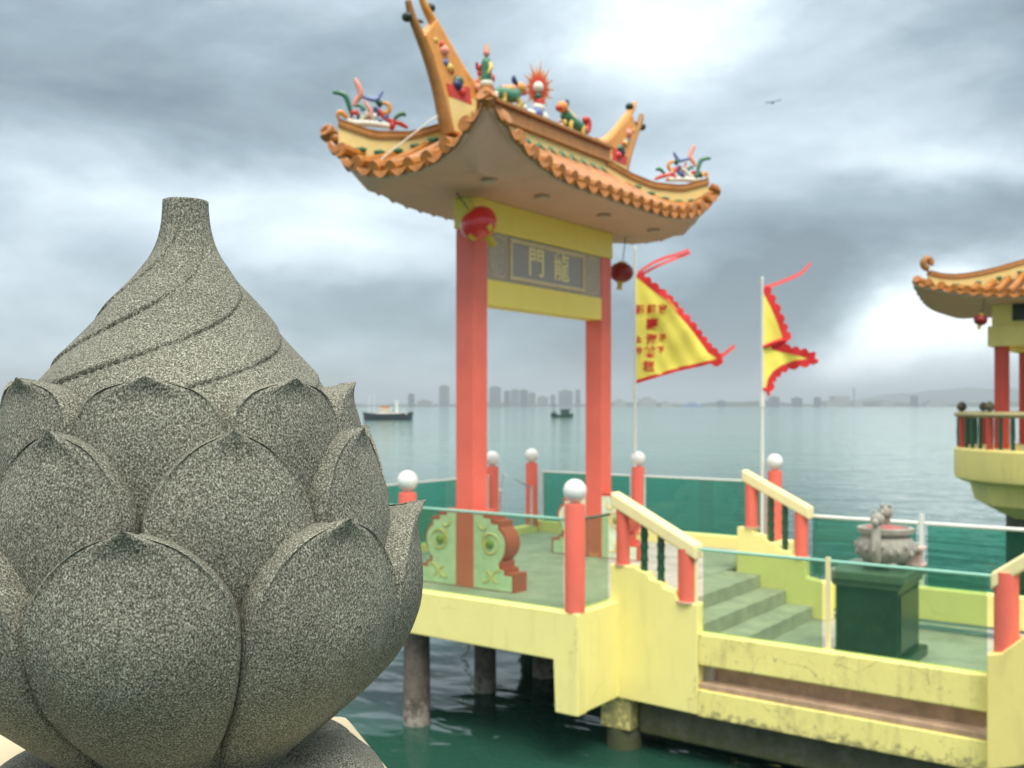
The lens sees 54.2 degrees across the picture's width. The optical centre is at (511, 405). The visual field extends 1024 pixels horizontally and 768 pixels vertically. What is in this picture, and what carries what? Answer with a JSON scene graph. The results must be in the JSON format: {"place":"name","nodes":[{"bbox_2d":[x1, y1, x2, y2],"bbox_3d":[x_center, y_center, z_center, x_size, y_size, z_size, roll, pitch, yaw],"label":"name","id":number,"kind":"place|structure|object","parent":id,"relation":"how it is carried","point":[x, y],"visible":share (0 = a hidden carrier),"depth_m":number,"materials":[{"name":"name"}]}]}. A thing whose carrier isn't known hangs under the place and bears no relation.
{"place":"outdoors","nodes":[
{"label":"outdoors","id":0,"kind":"place"},
{"bbox_2d":[0,0,1023,404],"label":"sky","id":1,"kind":"structure","parent":0,"point":[893,138],"materials":[{"name":"grey"}]},
{"bbox_2d":[334,407,1023,767],"bbox_3d":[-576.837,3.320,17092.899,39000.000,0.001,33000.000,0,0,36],"label":"water","id":2,"kind":"structure","parent":0,"point":[863,462],"depth_m":37.10,"materials":[{"name":"teal liquid"}]},
{"bbox_2d":[0,717,386,767],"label":"parapet wall","id":3,"kind":"structure","parent":2,"relation":"in","point":[9,749],"depth_m":1.20,"materials":[{"name":"yellow cream-painted plaster"}]},
{"bbox_2d":[0,197,425,767],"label":"stone lotus finial","id":4,"kind":"object","parent":3,"relation":"on","point":[210,550],"visible":1,"depth_m":0.83,"materials":[{"name":"stone"}]},
{"bbox_2d":[363,401,412,419],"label":"cargo ship","id":5,"kind":"object","parent":2,"relation":"on","point":[385,413],"visible":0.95,"depth_m":237.08},
{"bbox_2d":[504,390,509,406],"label":"apartment tower","id":6,"kind":"structure","parent":2,"relation":"on","point":[506,398],"depth_m":4200.00,"materials":[{"name":"grey concrete"}]},
{"bbox_2d":[520,389,527,406],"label":"apartment tower","id":7,"kind":"structure","parent":2,"relation":"on","point":[523,397],"depth_m":4200.00,"materials":[{"name":"grey concrete"}]},
{"bbox_2d":[528,392,535,406],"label":"apartment tower","id":8,"kind":"structure","parent":2,"relation":"on","point":[531,399],"depth_m":4200.00,"materials":[{"name":"concrete"}]},
{"bbox_2d":[537,395,548,406],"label":"apartment tower","id":9,"kind":"structure","parent":2,"relation":"on","point":[542,400],"depth_m":4200.00,"materials":[{"name":"grey concrete"}]},
{"bbox_2d":[550,394,555,406],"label":"apartment tower","id":10,"kind":"structure","parent":2,"relation":"on","point":[552,400],"depth_m":4200.00,"materials":[{"name":"concrete"}]},
{"bbox_2d":[550,409,573,416],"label":"workboat","id":11,"kind":"object","parent":2,"relation":"on","point":[565,412],"visible":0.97,"depth_m":291.20,"materials":[{"name":"green metal"}]},
{"bbox_2d":[575,389,580,406],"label":"apartment tower","id":12,"kind":"structure","parent":2,"relation":"on","point":[577,397],"depth_m":4200.00,"materials":[{"name":"concrete"}]},
{"bbox_2d":[403,519,793,750],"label":"gate platform","id":13,"kind":"structure","parent":2,"relation":"in","point":[575,656],"depth_m":9.88,"materials":[{"name":"yellow paint"}]},
{"bbox_2d":[397,470,417,503],"bbox_3d":[-1.081,1.274,10.350,0.216,1.213,0.216,0,0,36],"label":"globe post","id":14,"kind":"object","parent":13,"relation":"on","point":[407,481],"visible":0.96,"depth_m":10.27,"materials":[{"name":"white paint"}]},
{"bbox_2d":[386,475,488,508],"bbox_3d":[-1.486,1.447,13.164,0.028,0.861,3.870,0,0,36],"label":"glass railing","id":15,"kind":"object","parent":13,"relation":"on","point":[428,481],"visible":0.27,"depth_m":13.96,"materials":[{"name":"white paint"}]},
{"bbox_2d":[487,451,499,512],"bbox_3d":[-0.292,1.274,14.811,0.216,1.213,0.216,0,0,36],"label":"globe post","id":16,"kind":"object","parent":13,"relation":"on","point":[493,457],"visible":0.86,"depth_m":14.73,"materials":[{"name":"red paint"}]},
{"bbox_2d":[422,507,564,520],"bbox_3d":[-0.246,1.454,9.763,1.840,0.844,0.028,0,0,36],"label":"glass railing","id":17,"kind":"object","parent":13,"relation":"on","point":[497,513],"visible":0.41,"depth_m":9.69,"materials":[{"name":"clear glass"}]},
{"bbox_2d":[499,473,532,527],"bbox_3d":[-0.219,2.215,15.388,0.759,2.331,0.820,0,0,36],"label":"boarding ladder","id":18,"kind":"object","parent":13,"relation":"attached to","point":[501,500],"visible":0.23,"depth_m":15.48,"materials":[{"name":"metal"}]},
{"bbox_2d":[320,0,720,593],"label":"ceremonial gate","id":19,"kind":"structure","parent":13,"relation":"on","point":[568,200],"depth_m":11.00,"materials":[{"name":"red paint"}]},
{"bbox_2d":[456,192,497,247],"bbox_3d":[-0.355,-1.962,10.584,0.391,0.576,0.399,0,0,23],"label":"lantern","id":20,"kind":"object","parent":19,"relation":"hanging from","point":[478,223],"visible":1,"depth_m":10.45,"materials":[{"name":"red fabric"}]},
{"bbox_2d":[611,237,632,289],"bbox_3d":[1.492,-1.956,13.469,0.327,0.781,0.327,10,6,36],"label":"lantern","id":21,"kind":"object","parent":19,"relation":"hanging from","point":[621,271],"visible":0.94,"depth_m":13.38,"materials":[{"name":"red fabric"}]},
{"bbox_2d":[525,448,538,525],"bbox_3d":[0.310,1.274,15.709,0.216,1.213,0.216,0,0,36],"label":"globe post","id":22,"kind":"object","parent":13,"relation":"on","point":[531,455],"visible":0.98,"depth_m":15.63,"materials":[{"name":"red paint"}]},
{"bbox_2d":[563,479,586,613],"bbox_3d":[0.575,1.274,9.149,0.216,1.213,0.216,0,0,36],"label":"globe post","id":23,"kind":"object","parent":13,"relation":"on","point":[574,491],"visible":1,"depth_m":9.07,"materials":[{"name":"red paint"}]},
{"bbox_2d":[542,471,631,519],"bbox_3d":[1.123,1.407,15.280,1.600,0.781,0.028,0,0,36],"label":"glass railing","id":24,"kind":"object","parent":13,"relation":"on","point":[577,473],"visible":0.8,"depth_m":15.52,"materials":[{"name":"white paint"}]},
{"bbox_2d":[585,513,610,519],"bbox_3d":[0.789,1.454,9.444,0.028,0.844,0.518,0,0,36],"label":"glass railing","id":25,"kind":"object","parent":13,"relation":"on","point":[597,516],"visible":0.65,"depth_m":9.45,"materials":[{"name":"clear glass"}]},
{"bbox_2d":[631,451,644,533],"bbox_3d":[1.859,1.274,14.746,0.216,1.213,0.216,0,0,36],"label":"globe post","id":26,"kind":"object","parent":13,"relation":"on","point":[638,460],"visible":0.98,"depth_m":14.66,"materials":[{"name":"red paint"}]},
{"bbox_2d":[633,246,734,466],"bbox_3d":[2.527,-0.240,14.709,1.504,4.240,0.154,0,0,0],"label":"pennant flag","id":27,"kind":"object","parent":26,"relation":"attached to","point":[669,338],"visible":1,"depth_m":14.70,"materials":[{"name":"yellow fabric"}]},
{"bbox_2d":[644,475,766,533],"bbox_3d":[2.701,1.407,14.136,1.880,0.781,0.028,0,0,36],"label":"glass railing","id":28,"kind":"object","parent":13,"relation":"on","point":[645,476],"visible":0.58,"depth_m":14.16,"materials":[{"name":"white paint"}]},
{"bbox_2d":[767,454,782,540],"bbox_3d":[3.552,1.254,13.519,0.216,1.213,0.216,0,0,36],"label":"globe post","id":29,"kind":"object","parent":13,"relation":"on","point":[774,462],"visible":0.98,"depth_m":13.44,"materials":[{"name":"red paint"}]},
{"bbox_2d":[760,262,817,533],"bbox_3d":[3.757,-0.053,13.565,0.797,3.826,0.129,0,0,0],"label":"pennant flag","id":30,"kind":"object","parent":13,"relation":"attached to","point":[779,355],"visible":0.98,"depth_m":13.55,"materials":[{"name":"yellow fabric"}]},
{"bbox_2d":[613,399,625,406],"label":"warehouse","id":31,"kind":"structure","parent":2,"relation":"on","point":[618,403],"depth_m":4400.00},
{"bbox_2d":[638,397,655,406],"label":"warehouse","id":32,"kind":"structure","parent":2,"relation":"on","point":[646,402],"depth_m":4400.00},
{"bbox_2d":[660,401,672,406],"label":"warehouse","id":33,"kind":"structure","parent":2,"relation":"on","point":[665,404],"depth_m":4400.00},
{"bbox_2d":[684,402,701,406],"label":"warehouse","id":34,"kind":"structure","parent":2,"relation":"on","point":[692,404],"depth_m":4400.00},
{"bbox_2d":[717,400,725,406],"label":"warehouse","id":35,"kind":"structure","parent":2,"relation":"on","point":[721,403],"depth_m":4400.00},
{"bbox_2d":[769,396,779,406],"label":"warehouse","id":36,"kind":"structure","parent":2,"relation":"on","point":[774,401],"depth_m":4400.00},
{"bbox_2d":[792,397,802,406],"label":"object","id":37,"kind":"structure","parent":2,"relation":"on","point":[797,401],"depth_m":4400.00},
{"bbox_2d":[610,526,1023,767],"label":"landing","id":38,"kind":"object","parent":2,"relation":"in","point":[742,660],"visible":0.84,"depth_m":8.97,"materials":[{"name":"yellow paint"}]},
{"bbox_2d":[611,491,701,604],"bbox_3d":[1.358,1.325,9.450,0.896,0.984,0.216,0,0,36],"label":"stair balustrade","id":39,"kind":"object","parent":38,"relation":"on","point":[663,530],"visible":0.98,"depth_m":9.39,"materials":[{"name":"red paint"}]},
{"bbox_2d":[694,559,697,602],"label":"rail end post","id":40,"kind":"object","parent":38,"relation":"attached to","point":[696,580],"visible":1,"depth_m":9.18,"materials":[{"name":"beige paint"}]},
{"bbox_2d":[700,548,825,561],"bbox_3d":[2.195,1.684,8.833,1.155,0.765,0.028,0,0,36],"label":"glass railing","id":41,"kind":"object","parent":38,"relation":"on","point":[764,555],"visible":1,"depth_m":8.80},
{"bbox_2d":[742,469,813,557],"bbox_3d":[3.095,1.252,11.676,0.816,0.986,0.190,0,0,36],"label":"stair balustrade","id":42,"kind":"object","parent":38,"relation":"on","point":[801,509],"visible":0.98,"depth_m":11.61,"materials":[{"name":"red paint"}]},
{"bbox_2d":[826,557,830,650],"bbox_3d":[2.683,1.677,8.483,0.035,0.785,0.035,0,0,36],"label":"clamp post","id":43,"kind":"object","parent":38,"relation":"on","point":[828,603],"visible":1,"depth_m":8.47,"materials":[{"name":"beige metal"}]},
{"bbox_2d":[813,514,918,524],"bbox_3d":[3.939,1.602,11.225,1.200,0.698,0.040,0,0,36],"label":"glass railing","id":44,"kind":"object","parent":38,"relation":"on","point":[864,519],"visible":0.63,"depth_m":11.25,"materials":[{"name":"white paint"}]},
{"bbox_2d":[831,558,927,660],"bbox_3d":[3.511,1.980,9.596,0.710,0.880,0.880,0,0,36],"label":"pedestal","id":45,"kind":"object","parent":38,"relation":"on","point":[877,611],"visible":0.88,"depth_m":9.30,"materials":[{"name":"green stone"}]},
{"bbox_2d":[854,503,917,570],"bbox_3d":[3.558,1.254,9.525,0.573,0.613,0.570,0,0,-15],"label":"incense urn","id":46,"kind":"object","parent":45,"relation":"on","point":[882,539],"visible":1,"depth_m":9.31,"materials":[{"name":"stone"}]},
{"bbox_2d":[899,545,926,567],"bbox_3d":[3.868,1.445,9.646,0.220,0.190,0.180,0,0,36],"label":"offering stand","id":47,"kind":"object","parent":45,"relation":"on","point":[916,560],"visible":0.53,"depth_m":9.56,"materials":[{"name":"stone"}]},
{"bbox_2d":[831,560,990,577],"bbox_3d":[3.205,1.684,8.101,1.240,0.765,0.028,0,0,36],"label":"glass railing","id":48,"kind":"object","parent":38,"relation":"on","point":[914,568],"visible":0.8,"depth_m":8.06,"materials":[{"name":"glass"}]},
{"bbox_2d":[919,514,923,585],"bbox_3d":[4.449,1.562,10.855,0.040,0.785,0.040,0,0,36],"label":"clamp post","id":49,"kind":"object","parent":38,"relation":"on","point":[921,535],"visible":0.71,"depth_m":10.84,"materials":[{"name":"white metal"}]},
{"bbox_2d":[924,522,1023,531],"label":"glass railing","id":50,"kind":"object","parent":38,"relation":"on","point":[974,526],"visible":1,"depth_m":10.53,"materials":[{"name":"white paint"}]},
{"bbox_2d":[991,554,1023,651],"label":"stair balustrade","id":51,"kind":"object","parent":38,"relation":"on","point":[1005,582],"visible":0.94,"depth_m":7.53,"materials":[{"name":"red paint"}]},
{"bbox_2d":[814,397,820,406],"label":"building","id":52,"kind":"structure","parent":2,"relation":"on","point":[817,401],"depth_m":4400.00,"materials":[{"name":"grey concrete"}]},
{"bbox_2d":[821,396,862,406],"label":"warehouse","id":53,"kind":"structure","parent":2,"relation":"on","point":[839,401],"depth_m":4400.00,"materials":[{"name":"grey concrete"}]},
{"bbox_2d":[853,388,854,406],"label":"chimney stack","id":54,"kind":"object","parent":2,"relation":"on","point":[853,397],"visible":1,"depth_m":4376.86,"materials":[{"name":"grey concrete"}]},
{"bbox_2d":[877,400,894,406],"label":"warehouse","id":55,"kind":"structure","parent":2,"relation":"on","point":[885,403],"depth_m":4400.00,"materials":[{"name":"grey concrete"}]},
{"bbox_2d":[910,395,917,406],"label":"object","id":56,"kind":"structure","parent":2,"relation":"on","point":[913,400],"depth_m":4400.00,"materials":[{"name":"grey"}]},
{"bbox_2d":[921,400,944,406],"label":"warehouse","id":57,"kind":"structure","parent":2,"relation":"on","point":[932,403],"depth_m":4400.00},
{"bbox_2d":[912,256,1023,591],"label":"waterside pavilion","id":58,"kind":"structure","parent":2,"relation":"in","point":[988,459],"depth_m":17.75,"materials":[{"name":"yellow paint"}]},
{"bbox_2d":[973,298,987,328],"bbox_3d":[8.027,-1.582,17.088,0.225,0.548,0.225,12,7,35],"label":"lantern","id":59,"kind":"object","parent":58,"relation":"hanging from","point":[980,320],"visible":1,"depth_m":17.04,"materials":[{"name":"red fabric"}]},
{"bbox_2d":[355,400,1018,406],"bbox_3d":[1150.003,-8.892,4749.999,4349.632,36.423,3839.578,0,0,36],"label":"shore","id":60,"kind":"structure","parent":0,"point":[784,404],"depth_m":4577.94,"materials":[{"name":"grey"}]},
{"bbox_2d":[408,393,413,406],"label":"apartment tower","id":61,"kind":"structure","parent":60,"relation":"on","point":[410,399],"depth_m":4200.00,"materials":[{"name":"grey concrete"}]},
{"bbox_2d":[417,399,431,406],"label":"apartment tower","id":62,"kind":"structure","parent":60,"relation":"on","point":[424,403],"depth_m":4200.00,"materials":[{"name":"grey concrete"}]},
{"bbox_2d":[439,385,448,406],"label":"apartment tower","id":63,"kind":"structure","parent":60,"relation":"on","point":[443,395],"depth_m":4200.00,"materials":[{"name":"concrete"}]},
{"bbox_2d":[489,385,500,406],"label":"apartment tower","id":64,"kind":"structure","parent":60,"relation":"on","point":[494,395],"depth_m":4200.00,"materials":[{"name":"concrete"}]},
{"bbox_2d":[510,389,519,406],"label":"apartment tower","id":65,"kind":"structure","parent":60,"relation":"on","point":[514,397],"depth_m":4200.00,"materials":[{"name":"concrete"}]},
{"bbox_2d":[558,389,572,406],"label":"apartment tower","id":66,"kind":"structure","parent":60,"relation":"on","point":[565,397],"depth_m":4200.00,"materials":[{"name":"concrete"}]},
{"bbox_2d":[852,387,1018,403],"bbox_3d":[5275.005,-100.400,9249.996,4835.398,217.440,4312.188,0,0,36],"label":"hills","id":67,"kind":"structure","parent":0,"point":[964,395],"depth_m":8714.96,"materials":[{"name":"grey"}]}
]}

